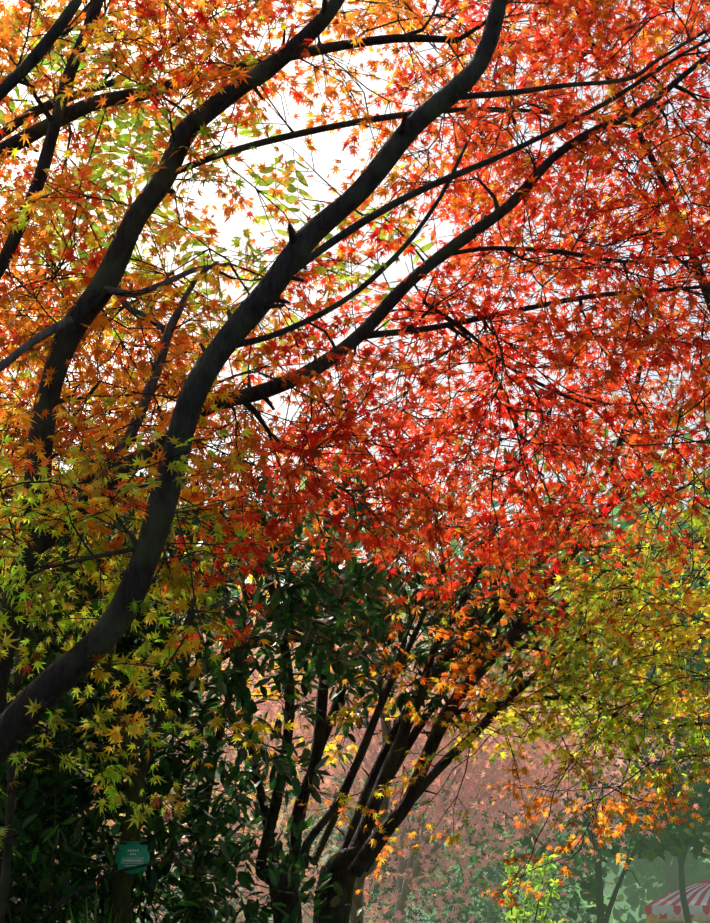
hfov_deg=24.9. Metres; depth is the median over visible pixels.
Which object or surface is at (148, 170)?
pinnate rachis
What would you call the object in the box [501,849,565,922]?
shrub
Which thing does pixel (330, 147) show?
sky
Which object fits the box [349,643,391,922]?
pale trunk
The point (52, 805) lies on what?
evergreen
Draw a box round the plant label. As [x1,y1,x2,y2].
[115,842,149,873]
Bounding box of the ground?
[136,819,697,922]
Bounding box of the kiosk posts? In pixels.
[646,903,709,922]
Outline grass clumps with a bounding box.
[9,885,328,922]
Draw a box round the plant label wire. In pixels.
[118,838,146,841]
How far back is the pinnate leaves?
7.15 m
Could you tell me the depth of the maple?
6.03 m
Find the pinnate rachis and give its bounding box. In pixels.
[0,0,397,362]
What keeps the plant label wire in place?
attached to the evergreen
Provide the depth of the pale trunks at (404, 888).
17.02 m
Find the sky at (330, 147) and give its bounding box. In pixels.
[0,0,709,666]
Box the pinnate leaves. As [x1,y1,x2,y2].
[0,0,433,396]
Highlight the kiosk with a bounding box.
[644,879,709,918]
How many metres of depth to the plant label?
6.83 m
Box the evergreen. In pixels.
[0,399,640,922]
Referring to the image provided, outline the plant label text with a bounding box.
[121,850,140,865]
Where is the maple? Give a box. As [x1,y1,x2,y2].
[0,0,709,922]
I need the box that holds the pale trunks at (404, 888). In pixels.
[296,682,594,922]

